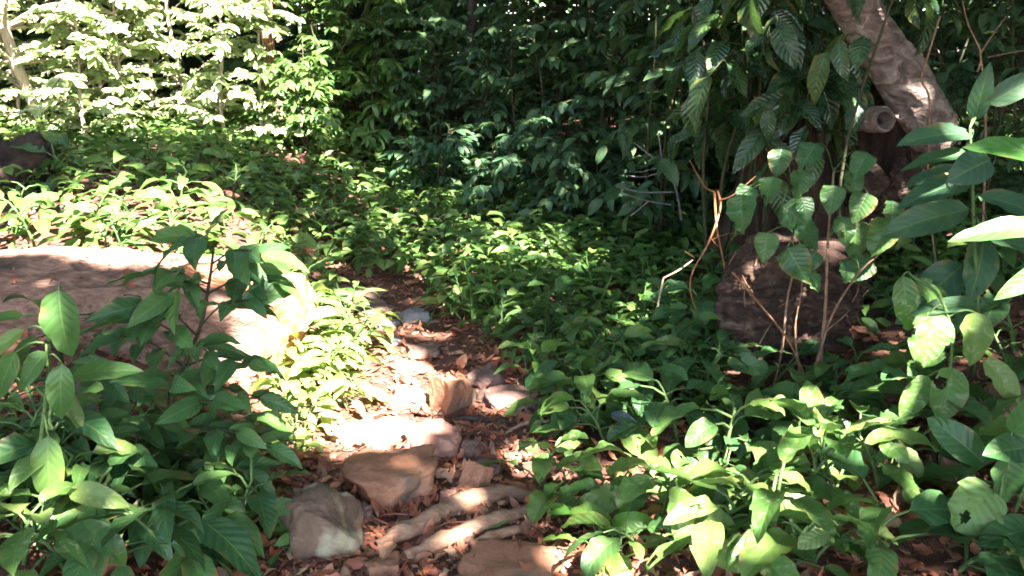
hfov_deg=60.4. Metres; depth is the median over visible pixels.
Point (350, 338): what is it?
carpet herb
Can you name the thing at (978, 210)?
carpet herb
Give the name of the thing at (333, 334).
carpet herb
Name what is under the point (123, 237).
herb
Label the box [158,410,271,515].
herb
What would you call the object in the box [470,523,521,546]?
exposed root
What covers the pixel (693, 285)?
carpet herb
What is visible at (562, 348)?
carpet herb
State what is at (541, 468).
herb
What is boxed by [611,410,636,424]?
dead leaf
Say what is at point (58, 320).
broad leaf plant
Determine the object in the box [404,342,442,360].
stone
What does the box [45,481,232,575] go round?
herb
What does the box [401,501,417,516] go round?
dead leaf
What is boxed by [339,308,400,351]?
herb
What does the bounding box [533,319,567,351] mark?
carpet herb
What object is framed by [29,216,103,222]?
twig
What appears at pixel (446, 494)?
stone
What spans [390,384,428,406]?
stone
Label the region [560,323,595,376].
carpet herb
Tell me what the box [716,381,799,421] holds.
herb
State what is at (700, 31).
drooping bush
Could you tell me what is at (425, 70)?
shrub
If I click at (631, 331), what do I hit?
carpet herb
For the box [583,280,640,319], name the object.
carpet herb
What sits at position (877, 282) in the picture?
carpet herb
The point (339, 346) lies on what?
carpet herb
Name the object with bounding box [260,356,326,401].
herb
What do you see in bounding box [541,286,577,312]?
carpet herb
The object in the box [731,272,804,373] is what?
aerial root
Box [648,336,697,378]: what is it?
carpet herb
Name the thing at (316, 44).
shrub
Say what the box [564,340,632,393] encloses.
carpet herb
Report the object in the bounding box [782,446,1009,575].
herb
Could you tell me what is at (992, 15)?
shrub
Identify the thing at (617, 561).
herb
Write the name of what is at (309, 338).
herb
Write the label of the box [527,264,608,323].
carpet herb
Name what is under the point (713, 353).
herb
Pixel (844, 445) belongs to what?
herb
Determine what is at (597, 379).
carpet herb
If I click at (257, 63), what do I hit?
young tree
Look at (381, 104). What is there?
shrub
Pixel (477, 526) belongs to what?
exposed root
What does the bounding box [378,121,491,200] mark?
shrub
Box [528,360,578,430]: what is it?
carpet herb
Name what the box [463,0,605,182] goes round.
shrub
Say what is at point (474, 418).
twig
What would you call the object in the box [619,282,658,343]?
carpet herb
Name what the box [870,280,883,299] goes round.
carpet herb
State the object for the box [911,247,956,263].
carpet herb
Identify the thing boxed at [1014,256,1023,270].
carpet herb
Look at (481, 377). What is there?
stone
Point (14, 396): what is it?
herb
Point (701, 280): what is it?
carpet herb
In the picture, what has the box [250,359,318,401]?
herb
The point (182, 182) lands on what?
herb
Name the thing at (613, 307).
carpet herb
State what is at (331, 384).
herb
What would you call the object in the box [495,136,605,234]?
shrub
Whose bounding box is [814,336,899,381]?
herb
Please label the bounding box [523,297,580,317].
carpet herb
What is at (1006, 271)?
carpet herb
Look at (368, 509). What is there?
stone
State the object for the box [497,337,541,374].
carpet herb
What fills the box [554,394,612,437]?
herb
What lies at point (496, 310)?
carpet herb
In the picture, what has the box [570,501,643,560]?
herb
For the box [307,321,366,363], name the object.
carpet herb
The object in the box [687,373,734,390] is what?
carpet herb
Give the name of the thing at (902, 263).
carpet herb
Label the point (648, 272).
carpet herb
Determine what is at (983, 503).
round leaf plant
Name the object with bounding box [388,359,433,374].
stone
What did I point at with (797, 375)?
herb
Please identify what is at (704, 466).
herb
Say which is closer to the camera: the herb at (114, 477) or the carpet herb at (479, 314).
the herb at (114, 477)
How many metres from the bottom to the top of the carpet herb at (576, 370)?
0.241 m
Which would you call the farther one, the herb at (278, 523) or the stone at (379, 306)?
the stone at (379, 306)
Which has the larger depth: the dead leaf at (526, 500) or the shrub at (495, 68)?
the shrub at (495, 68)
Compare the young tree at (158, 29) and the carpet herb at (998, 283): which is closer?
the carpet herb at (998, 283)
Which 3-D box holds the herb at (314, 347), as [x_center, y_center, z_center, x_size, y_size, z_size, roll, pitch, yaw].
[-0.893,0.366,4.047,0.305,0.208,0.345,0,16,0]
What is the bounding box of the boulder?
[0,246,317,387]
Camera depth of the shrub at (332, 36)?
9.21 m
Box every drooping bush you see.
[645,0,843,284]
[680,0,878,232]
[807,0,939,238]
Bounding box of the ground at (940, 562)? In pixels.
[0,38,1023,575]
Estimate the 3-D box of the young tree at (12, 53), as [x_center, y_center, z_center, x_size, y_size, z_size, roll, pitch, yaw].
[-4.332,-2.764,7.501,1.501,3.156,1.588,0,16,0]
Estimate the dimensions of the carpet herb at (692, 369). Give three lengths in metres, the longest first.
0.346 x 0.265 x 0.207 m
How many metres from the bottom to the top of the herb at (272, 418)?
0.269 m
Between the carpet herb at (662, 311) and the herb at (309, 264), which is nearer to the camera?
the carpet herb at (662, 311)
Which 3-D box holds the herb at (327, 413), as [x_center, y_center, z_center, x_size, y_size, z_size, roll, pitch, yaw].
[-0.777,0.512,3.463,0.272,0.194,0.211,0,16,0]
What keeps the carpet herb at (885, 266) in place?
on the ground at (940, 562)
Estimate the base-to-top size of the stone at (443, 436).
0.180 m
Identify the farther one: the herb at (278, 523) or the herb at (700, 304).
the herb at (700, 304)
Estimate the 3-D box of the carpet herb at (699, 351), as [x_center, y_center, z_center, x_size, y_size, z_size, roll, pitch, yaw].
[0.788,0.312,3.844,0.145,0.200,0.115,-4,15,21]
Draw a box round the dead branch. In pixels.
[685,161,755,342]
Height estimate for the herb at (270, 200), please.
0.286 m
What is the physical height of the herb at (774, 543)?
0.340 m
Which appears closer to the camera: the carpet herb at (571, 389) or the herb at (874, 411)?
the herb at (874, 411)
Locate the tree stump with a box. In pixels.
[714,231,874,368]
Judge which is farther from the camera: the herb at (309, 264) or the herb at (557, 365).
the herb at (309, 264)
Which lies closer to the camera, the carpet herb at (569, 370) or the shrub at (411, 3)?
the carpet herb at (569, 370)
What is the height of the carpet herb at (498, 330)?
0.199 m
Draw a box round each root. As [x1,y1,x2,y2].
[375,484,533,547]
[400,505,527,560]
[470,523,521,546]
[488,479,560,529]
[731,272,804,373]
[920,16,940,261]
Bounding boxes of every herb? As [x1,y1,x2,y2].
[0,180,56,235]
[0,190,101,248]
[0,206,29,248]
[0,377,79,437]
[0,377,96,455]
[0,392,132,511]
[0,394,99,480]
[0,406,48,471]
[0,413,65,438]
[0,427,78,530]
[0,428,17,513]
[0,429,140,541]
[0,458,143,521]
[0,468,138,564]
[0,476,113,530]
[0,481,141,575]
[2,295,109,394]
[5,424,141,551]
[10,130,119,191]
[23,447,229,575]
[28,423,224,566]
[32,463,199,575]
[38,455,142,525]
[43,128,98,164]
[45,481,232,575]
[54,185,150,245]
[57,392,197,495]
[60,484,136,510]
[69,190,180,232]
[70,141,167,203]
[71,323,114,357]
[75,369,172,437]
[81,212,152,252]
[82,219,152,247]
[90,209,148,247]
[101,459,261,575]
[108,135,193,190]
[118,200,225,249]
[125,357,226,431]
[125,443,310,547]
[134,181,232,225]
[139,468,264,575]
[140,156,223,203]
[146,436,206,468]
[150,435,233,491]
[158,143,222,186]
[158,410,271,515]
[165,420,290,517]
[171,396,293,451]
[175,226,239,256]
[201,207,259,243]
[211,157,270,202]
[232,456,280,477]
[234,194,302,227]
[238,217,291,253]
[241,487,291,535]
[249,362,339,412]
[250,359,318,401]
[257,335,322,379]
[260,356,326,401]
[261,385,339,449]
[261,430,325,453]
[264,339,311,379]
[266,340,313,377]
[267,524,290,567]
[269,359,309,390]
[269,414,319,450]
[277,352,352,401]
[277,355,368,399]
[279,392,344,425]
[282,410,341,453]
[289,320,331,385]
[292,263,329,305]
[294,378,360,437]
[295,257,346,302]
[298,336,382,381]
[298,344,367,383]
[298,348,364,393]
[299,346,333,377]
[303,340,375,371]
[305,288,386,349]
[305,371,388,407]
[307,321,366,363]
[308,327,355,363]
[309,279,356,318]
[309,371,389,416]
[310,300,393,358]
[310,316,367,349]
[311,281,376,328]
[312,318,373,344]
[313,283,351,328]
[315,289,359,319]
[315,289,368,334]
[316,328,381,367]
[317,297,344,320]
[318,272,379,307]
[318,333,367,364]
[321,343,349,369]
[323,339,365,372]
[333,316,406,355]
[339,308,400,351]
[418,293,479,326]
[445,271,473,319]
[450,287,498,308]
[456,258,497,323]
[457,295,525,340]
[468,295,497,308]
[470,315,502,343]
[471,287,538,325]
[477,262,514,322]
[477,293,492,312]
[481,305,525,350]
[482,430,601,489]
[483,281,529,336]
[489,322,527,357]
[490,335,537,360]
[493,240,527,308]
[493,292,569,331]
[494,362,581,396]
[497,300,532,322]
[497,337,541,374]
[498,264,549,307]
[500,302,578,344]
[501,300,558,324]
[504,275,609,361]
[504,375,596,416]
[506,269,560,312]
[507,305,569,339]
[512,333,559,372]
[513,290,556,330]
[518,333,567,371]
[519,296,558,323]
[521,327,561,361]
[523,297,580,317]
[525,287,557,313]
[525,316,656,389]
[526,342,603,372]
[526,380,657,457]
[526,453,604,524]
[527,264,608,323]
[527,280,570,357]
[527,396,606,456]
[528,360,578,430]
[530,360,633,437]
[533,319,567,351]
[534,283,586,336]
[535,385,578,396]
[536,278,590,316]
[540,352,580,372]
[540,501,652,575]
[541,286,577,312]
[541,317,584,329]
[550,254,585,299]
[551,306,589,346]
[551,434,670,518]
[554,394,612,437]
[556,306,588,375]
[556,386,574,404]
[557,340,603,359]
[557,344,608,354]
[557,348,627,395]
[558,320,594,374]
[559,314,667,358]
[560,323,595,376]
[560,328,629,370]
[561,491,693,575]
[563,298,624,320]
[563,350,643,387]
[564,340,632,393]
[565,281,609,307]
[566,358,591,392]
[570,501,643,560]
[573,268,624,335]
[573,317,651,383]
[579,250,614,315]
[579,298,624,324]
[579,449,741,572]
[580,328,635,351]
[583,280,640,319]
[585,324,669,358]
[586,301,626,341]
[590,256,665,310]
[591,292,636,322]
[592,351,700,436]
[593,289,637,329]
[593,359,614,403]
[595,375,639,387]
[596,334,675,391]
[599,305,730,392]
[600,300,628,334]
[602,268,694,324]
[602,294,665,320]
[602,347,659,362]
[603,297,626,339]
[603,313,662,351]
[604,325,654,383]
[605,361,734,462]
[615,286,675,339]
[617,285,689,324]
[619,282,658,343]
[619,321,654,361]
[620,271,643,296]
[620,342,679,356]
[624,319,757,360]
[625,316,663,343]
[626,465,838,575]
[627,289,721,355]
[633,345,668,382]
[637,292,682,320]
[640,262,696,307]
[642,256,678,314]
[645,384,787,504]
[645,426,843,575]
[646,334,714,411]
[646,367,702,398]
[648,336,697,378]
[649,329,767,416]
[652,436,753,500]
[653,302,720,398]
[653,365,766,442]
[653,373,680,401]
[655,273,721,347]
[657,249,696,286]
[664,283,703,302]
[667,341,712,387]
[669,243,740,317]
[675,447,813,546]
[677,263,721,296]
[677,328,729,387]
[681,278,710,302]
[683,240,727,293]
[683,325,731,370]
[685,276,704,303]
[686,339,727,372]
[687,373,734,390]
[688,285,716,319]
[688,341,706,368]
[694,336,775,378]
[697,248,725,277]
[697,252,727,290]
[697,274,718,295]
[698,355,773,464]
[702,395,896,565]
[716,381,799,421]
[724,483,889,575]
[735,380,874,459]
[741,380,938,510]
[743,367,850,456]
[748,340,834,391]
[765,380,886,483]
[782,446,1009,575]
[791,510,897,572]
[795,400,957,503]
[800,350,881,418]
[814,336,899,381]
[822,379,890,415]
[829,350,977,473]
[841,348,1010,432]
[854,407,985,490]
[857,316,891,336]
[860,304,896,317]
[863,251,895,274]
[863,262,899,303]
[864,244,922,275]
[864,273,901,301]
[865,274,911,318]
[868,247,958,309]
[868,254,906,286]
[869,274,889,287]
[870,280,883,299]
[872,256,896,279]
[872,274,915,292]
[873,243,917,281]
[874,276,891,309]
[875,280,896,300]
[883,255,917,294]
[888,244,950,267]
[889,329,993,370]
[894,415,1022,512]
[895,487,1023,575]
[896,238,943,260]
[899,228,955,269]
[900,260,919,279]
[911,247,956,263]
[915,234,968,261]
[915,250,939,276]
[915,264,927,274]
[920,231,967,250]
[922,240,948,259]
[926,232,965,268]
[938,359,1023,481]
[939,250,1012,293]
[940,238,965,258]
[944,241,967,259]
[951,281,1023,352]
[952,217,1021,267]
[954,207,1001,263]
[954,327,1023,366]
[957,225,999,262]
[959,262,1000,292]
[964,240,1005,274]
[979,355,1023,421]
[989,242,1023,267]
[997,247,1022,296]
[1004,269,1018,276]
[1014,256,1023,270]
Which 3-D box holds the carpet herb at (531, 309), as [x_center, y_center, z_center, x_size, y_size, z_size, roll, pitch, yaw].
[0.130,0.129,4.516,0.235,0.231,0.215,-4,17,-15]
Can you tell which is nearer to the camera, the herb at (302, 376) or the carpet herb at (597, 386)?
the carpet herb at (597, 386)
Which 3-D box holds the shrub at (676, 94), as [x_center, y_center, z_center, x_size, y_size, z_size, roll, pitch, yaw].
[1.807,-1.984,7.194,2.066,2.462,1.896,-7,17,-23]
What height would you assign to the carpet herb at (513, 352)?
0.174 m
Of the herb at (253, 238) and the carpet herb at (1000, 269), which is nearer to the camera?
the carpet herb at (1000, 269)
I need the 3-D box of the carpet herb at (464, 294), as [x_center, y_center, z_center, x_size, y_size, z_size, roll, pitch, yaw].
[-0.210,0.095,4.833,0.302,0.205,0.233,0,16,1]
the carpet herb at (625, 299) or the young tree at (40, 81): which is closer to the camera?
the carpet herb at (625, 299)
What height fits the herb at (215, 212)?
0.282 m
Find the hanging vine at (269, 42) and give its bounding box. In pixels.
[262,1,282,122]
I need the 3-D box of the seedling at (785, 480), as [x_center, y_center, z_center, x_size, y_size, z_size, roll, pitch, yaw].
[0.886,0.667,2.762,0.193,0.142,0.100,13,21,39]
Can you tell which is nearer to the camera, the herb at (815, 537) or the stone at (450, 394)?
the herb at (815, 537)
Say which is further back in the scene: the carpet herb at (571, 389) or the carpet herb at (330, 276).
the carpet herb at (330, 276)
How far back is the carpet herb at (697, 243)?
4.70 m
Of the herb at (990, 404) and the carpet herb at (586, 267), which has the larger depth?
the carpet herb at (586, 267)
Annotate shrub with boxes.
[241,56,357,153]
[256,0,407,138]
[273,0,420,120]
[289,0,428,116]
[328,45,432,168]
[343,1,439,134]
[365,0,497,140]
[367,0,507,175]
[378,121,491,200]
[394,0,542,137]
[420,40,563,184]
[433,0,553,116]
[450,114,553,222]
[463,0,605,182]
[480,0,621,174]
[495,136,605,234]
[526,0,770,220]
[527,1,658,129]
[534,0,735,192]
[556,0,699,181]
[572,0,738,244]
[576,48,755,230]
[591,4,769,175]
[630,0,840,211]
[745,0,841,136]
[883,0,1023,170]
[889,0,1023,225]
[914,0,1023,253]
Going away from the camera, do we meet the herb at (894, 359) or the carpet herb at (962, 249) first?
the herb at (894, 359)
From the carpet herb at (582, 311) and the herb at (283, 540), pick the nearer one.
the herb at (283, 540)
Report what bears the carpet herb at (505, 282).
on the ground at (940, 562)
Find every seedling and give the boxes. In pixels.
[649,464,675,477]
[726,467,752,500]
[765,420,780,436]
[771,478,823,505]
[890,447,923,479]
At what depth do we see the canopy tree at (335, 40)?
12.92 m
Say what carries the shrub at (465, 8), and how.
on the ground at (940, 562)
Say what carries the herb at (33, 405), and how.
on the ground at (940, 562)
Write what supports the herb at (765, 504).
on the ground at (940, 562)
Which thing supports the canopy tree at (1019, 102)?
on the ground at (940, 562)
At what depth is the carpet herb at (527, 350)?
4.18 m
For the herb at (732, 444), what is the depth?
2.89 m
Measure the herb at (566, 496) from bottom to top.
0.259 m
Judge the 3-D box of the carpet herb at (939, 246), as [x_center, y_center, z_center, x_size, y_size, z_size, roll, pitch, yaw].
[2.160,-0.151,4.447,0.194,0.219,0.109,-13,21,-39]
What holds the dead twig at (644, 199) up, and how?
on the ground at (940, 562)
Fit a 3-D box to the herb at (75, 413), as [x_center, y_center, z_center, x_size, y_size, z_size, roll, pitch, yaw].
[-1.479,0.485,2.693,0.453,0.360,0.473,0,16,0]
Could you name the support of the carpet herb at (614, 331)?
on the ground at (940, 562)
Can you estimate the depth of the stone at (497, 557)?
2.57 m
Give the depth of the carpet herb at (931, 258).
4.45 m
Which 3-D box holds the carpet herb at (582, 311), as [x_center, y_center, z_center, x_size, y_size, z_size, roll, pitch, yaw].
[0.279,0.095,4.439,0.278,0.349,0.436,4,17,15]
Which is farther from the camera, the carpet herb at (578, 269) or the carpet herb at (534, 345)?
the carpet herb at (578, 269)
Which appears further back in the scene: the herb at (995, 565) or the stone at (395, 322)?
the stone at (395, 322)
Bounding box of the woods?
[0,0,1021,136]
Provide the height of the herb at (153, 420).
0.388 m
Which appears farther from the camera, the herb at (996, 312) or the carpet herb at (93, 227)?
the carpet herb at (93, 227)
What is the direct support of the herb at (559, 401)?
on the ground at (940, 562)
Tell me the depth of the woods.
11.55 m
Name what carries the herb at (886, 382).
on the ground at (940, 562)
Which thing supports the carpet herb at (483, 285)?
on the ground at (940, 562)
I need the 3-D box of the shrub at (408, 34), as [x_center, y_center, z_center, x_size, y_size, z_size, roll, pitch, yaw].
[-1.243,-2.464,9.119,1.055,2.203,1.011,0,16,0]
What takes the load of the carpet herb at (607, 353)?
on the ground at (940, 562)
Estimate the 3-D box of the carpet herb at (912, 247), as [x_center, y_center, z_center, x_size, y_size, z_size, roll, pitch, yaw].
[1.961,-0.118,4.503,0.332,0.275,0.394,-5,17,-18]
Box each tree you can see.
[0,0,70,130]
[0,0,106,131]
[1,8,71,112]
[12,4,154,149]
[22,0,163,99]
[28,0,200,141]
[73,0,242,135]
[96,14,214,115]
[156,0,286,146]
[192,0,304,112]
[209,0,303,152]
[325,2,348,76]
[346,2,369,69]
[404,1,414,124]
[466,0,477,133]
[543,1,561,124]
[1006,0,1023,108]
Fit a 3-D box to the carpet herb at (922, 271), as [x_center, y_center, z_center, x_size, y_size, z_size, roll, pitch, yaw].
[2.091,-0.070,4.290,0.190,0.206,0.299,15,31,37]
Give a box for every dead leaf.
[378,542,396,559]
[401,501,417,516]
[435,468,452,481]
[456,353,466,367]
[524,495,528,504]
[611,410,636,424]
[908,511,920,518]
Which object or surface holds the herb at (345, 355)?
on the ground at (940, 562)
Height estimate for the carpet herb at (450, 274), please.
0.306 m
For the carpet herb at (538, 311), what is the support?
on the ground at (940, 562)
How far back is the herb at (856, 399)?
3.24 m
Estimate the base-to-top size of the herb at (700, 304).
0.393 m
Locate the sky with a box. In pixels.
[21,1,923,37]
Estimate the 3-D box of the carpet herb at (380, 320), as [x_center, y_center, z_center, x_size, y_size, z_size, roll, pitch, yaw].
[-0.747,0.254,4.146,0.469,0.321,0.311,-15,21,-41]
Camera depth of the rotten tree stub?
4.66 m
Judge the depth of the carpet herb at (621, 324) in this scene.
3.91 m
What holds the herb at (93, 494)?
on the ground at (940, 562)
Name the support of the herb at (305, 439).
on the ground at (940, 562)
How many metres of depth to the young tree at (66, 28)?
7.30 m
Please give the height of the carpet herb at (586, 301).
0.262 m
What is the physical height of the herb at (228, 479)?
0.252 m
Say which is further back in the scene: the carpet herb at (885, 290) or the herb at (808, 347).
the carpet herb at (885, 290)
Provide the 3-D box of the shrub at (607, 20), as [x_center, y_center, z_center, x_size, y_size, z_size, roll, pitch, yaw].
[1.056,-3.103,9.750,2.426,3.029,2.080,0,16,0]
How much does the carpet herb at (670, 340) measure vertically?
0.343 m
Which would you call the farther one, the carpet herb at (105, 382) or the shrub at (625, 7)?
the shrub at (625, 7)
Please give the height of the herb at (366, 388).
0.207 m
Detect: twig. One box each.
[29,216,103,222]
[450,416,511,423]
[505,419,580,434]
[616,185,673,215]
[623,131,682,219]
[656,260,692,307]
[962,0,1023,222]
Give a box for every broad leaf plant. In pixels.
[0,284,143,503]
[880,62,1023,376]
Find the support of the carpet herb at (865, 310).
on the ground at (940, 562)
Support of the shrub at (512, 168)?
on the ground at (940, 562)
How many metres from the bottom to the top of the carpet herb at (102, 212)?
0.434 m
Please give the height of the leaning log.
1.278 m
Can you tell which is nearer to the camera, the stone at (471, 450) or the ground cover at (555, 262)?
the stone at (471, 450)
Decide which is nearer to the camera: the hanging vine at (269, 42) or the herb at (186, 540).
the herb at (186, 540)
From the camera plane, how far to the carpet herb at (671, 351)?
3.56 m
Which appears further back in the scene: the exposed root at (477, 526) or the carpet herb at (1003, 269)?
the carpet herb at (1003, 269)
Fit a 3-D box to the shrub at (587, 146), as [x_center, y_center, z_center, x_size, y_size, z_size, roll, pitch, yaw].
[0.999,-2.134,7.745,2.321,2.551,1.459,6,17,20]
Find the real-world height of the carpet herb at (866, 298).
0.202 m
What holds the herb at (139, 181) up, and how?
on the ground at (940, 562)
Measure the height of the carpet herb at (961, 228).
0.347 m
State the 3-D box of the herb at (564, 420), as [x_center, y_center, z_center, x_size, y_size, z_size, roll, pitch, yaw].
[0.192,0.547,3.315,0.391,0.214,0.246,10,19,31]
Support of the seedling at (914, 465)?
on the ground at (940, 562)
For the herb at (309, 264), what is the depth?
4.80 m
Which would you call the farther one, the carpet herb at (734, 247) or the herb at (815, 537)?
the carpet herb at (734, 247)
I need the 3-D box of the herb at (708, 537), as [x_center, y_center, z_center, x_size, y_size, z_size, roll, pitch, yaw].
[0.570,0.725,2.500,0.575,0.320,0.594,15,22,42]
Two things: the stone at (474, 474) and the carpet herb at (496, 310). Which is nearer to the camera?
the stone at (474, 474)
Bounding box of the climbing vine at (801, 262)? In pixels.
[726,142,904,389]
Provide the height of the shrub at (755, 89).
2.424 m
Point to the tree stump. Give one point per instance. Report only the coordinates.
(743, 315)
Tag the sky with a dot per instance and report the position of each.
(525, 1)
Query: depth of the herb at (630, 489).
2.56 m
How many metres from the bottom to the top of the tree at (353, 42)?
7.696 m
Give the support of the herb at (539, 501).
on the ground at (940, 562)
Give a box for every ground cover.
[0,90,1023,321]
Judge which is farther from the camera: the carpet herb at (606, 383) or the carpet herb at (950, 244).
the carpet herb at (950, 244)
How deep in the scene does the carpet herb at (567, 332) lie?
3.90 m
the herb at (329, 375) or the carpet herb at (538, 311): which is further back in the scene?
the carpet herb at (538, 311)
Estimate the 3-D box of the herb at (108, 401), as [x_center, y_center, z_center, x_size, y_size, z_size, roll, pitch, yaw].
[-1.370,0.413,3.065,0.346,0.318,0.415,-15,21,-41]
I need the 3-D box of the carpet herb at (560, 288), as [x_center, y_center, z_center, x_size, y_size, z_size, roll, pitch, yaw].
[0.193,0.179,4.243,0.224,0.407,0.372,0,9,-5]
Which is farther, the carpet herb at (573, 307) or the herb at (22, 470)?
the carpet herb at (573, 307)
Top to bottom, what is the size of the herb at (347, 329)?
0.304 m
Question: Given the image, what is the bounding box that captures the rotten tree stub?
[695,52,932,282]
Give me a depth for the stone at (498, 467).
3.13 m
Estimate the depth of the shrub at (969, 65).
4.97 m
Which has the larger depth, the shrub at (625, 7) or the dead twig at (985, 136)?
the shrub at (625, 7)
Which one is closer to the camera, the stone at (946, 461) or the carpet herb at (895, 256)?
the stone at (946, 461)
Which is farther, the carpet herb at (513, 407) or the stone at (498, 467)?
the carpet herb at (513, 407)
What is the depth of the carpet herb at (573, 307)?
4.13 m
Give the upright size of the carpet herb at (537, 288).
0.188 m
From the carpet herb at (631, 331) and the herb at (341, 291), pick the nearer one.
the carpet herb at (631, 331)
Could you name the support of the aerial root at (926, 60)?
hanging from the drooping bush at (836, 50)
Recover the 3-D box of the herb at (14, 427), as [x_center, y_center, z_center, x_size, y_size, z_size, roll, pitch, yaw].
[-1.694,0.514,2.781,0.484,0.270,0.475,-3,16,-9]
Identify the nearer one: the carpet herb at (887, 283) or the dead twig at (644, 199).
the carpet herb at (887, 283)
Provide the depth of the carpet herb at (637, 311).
4.28 m
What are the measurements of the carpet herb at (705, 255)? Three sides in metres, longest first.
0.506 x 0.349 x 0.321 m
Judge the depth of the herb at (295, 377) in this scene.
3.83 m
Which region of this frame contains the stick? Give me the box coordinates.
[49,204,111,220]
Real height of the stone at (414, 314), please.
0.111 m
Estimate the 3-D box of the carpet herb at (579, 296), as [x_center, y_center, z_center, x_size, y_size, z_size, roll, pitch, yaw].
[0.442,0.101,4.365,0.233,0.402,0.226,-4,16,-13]
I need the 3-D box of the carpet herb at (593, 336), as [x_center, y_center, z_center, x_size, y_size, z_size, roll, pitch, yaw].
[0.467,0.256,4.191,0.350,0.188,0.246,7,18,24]
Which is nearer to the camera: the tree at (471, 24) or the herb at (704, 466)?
the herb at (704, 466)
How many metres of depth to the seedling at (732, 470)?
2.87 m
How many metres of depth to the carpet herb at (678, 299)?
4.29 m
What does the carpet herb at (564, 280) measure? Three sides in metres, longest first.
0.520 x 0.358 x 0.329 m
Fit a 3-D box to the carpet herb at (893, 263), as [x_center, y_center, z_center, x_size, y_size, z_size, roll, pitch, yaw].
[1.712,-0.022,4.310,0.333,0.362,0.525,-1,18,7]
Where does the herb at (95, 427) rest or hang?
on the ground at (940, 562)
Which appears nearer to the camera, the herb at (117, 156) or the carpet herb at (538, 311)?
the carpet herb at (538, 311)
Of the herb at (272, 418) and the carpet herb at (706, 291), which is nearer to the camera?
the herb at (272, 418)
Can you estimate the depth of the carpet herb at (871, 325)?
3.99 m
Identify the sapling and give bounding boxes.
[30,209,309,515]
[948,136,1023,299]
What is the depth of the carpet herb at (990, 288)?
4.09 m
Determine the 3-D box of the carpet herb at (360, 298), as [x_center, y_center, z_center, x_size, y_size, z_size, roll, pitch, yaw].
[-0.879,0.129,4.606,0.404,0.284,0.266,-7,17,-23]
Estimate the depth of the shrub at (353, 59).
9.82 m
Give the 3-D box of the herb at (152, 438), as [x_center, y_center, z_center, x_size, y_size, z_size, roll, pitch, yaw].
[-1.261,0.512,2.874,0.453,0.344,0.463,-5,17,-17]
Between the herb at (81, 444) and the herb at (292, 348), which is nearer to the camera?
the herb at (81, 444)
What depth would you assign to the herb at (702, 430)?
3.01 m
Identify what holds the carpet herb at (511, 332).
on the ground at (940, 562)
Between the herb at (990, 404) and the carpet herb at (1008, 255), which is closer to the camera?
the herb at (990, 404)
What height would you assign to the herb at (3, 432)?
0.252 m
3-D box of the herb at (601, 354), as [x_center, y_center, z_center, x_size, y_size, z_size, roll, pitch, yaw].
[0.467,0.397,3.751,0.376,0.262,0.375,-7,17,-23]
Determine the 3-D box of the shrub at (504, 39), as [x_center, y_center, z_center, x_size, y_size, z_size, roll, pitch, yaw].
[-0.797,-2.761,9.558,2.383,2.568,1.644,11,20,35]
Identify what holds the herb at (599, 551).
on the ground at (940, 562)
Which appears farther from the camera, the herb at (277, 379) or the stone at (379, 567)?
the herb at (277, 379)
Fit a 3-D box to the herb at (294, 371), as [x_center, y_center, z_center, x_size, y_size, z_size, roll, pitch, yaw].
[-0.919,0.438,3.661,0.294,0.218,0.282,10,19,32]
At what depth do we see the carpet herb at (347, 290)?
4.79 m
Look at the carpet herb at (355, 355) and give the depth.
3.93 m
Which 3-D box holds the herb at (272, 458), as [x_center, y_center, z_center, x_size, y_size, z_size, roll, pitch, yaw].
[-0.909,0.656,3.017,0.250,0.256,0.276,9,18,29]
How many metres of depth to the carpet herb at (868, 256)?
4.43 m
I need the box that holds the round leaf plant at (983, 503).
[927,399,1023,561]
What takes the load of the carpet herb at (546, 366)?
on the ground at (940, 562)
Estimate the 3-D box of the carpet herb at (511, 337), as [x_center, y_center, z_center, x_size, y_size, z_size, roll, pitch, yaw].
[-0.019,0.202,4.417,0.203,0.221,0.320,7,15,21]
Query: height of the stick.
0.073 m
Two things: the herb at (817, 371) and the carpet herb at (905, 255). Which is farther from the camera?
the carpet herb at (905, 255)
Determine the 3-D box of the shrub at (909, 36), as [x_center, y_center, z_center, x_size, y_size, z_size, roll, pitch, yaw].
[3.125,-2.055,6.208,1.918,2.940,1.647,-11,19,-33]
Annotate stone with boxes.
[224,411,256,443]
[280,482,364,560]
[326,416,412,448]
[337,285,391,306]
[341,444,437,511]
[352,302,393,318]
[360,501,373,523]
[364,550,401,575]
[376,320,399,327]
[386,336,402,345]
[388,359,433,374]
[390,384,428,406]
[398,307,433,322]
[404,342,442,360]
[404,418,462,459]
[428,375,472,415]
[440,489,455,500]
[455,461,493,491]
[457,539,565,575]
[460,437,483,458]
[465,362,504,388]
[472,388,475,403]
[476,384,544,415]
[477,457,504,475]
[884,512,902,527]
[940,456,975,480]
[977,382,1023,416]
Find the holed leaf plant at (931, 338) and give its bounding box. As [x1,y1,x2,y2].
[892,271,1020,418]
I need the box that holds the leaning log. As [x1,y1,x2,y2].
[823,0,960,153]
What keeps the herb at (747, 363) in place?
on the ground at (940, 562)
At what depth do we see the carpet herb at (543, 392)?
3.68 m
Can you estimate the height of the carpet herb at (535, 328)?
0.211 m
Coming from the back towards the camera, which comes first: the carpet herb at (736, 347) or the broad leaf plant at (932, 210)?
the carpet herb at (736, 347)
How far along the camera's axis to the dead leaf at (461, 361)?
3.99 m
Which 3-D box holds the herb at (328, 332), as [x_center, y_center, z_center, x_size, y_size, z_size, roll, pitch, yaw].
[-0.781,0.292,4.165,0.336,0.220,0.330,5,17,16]

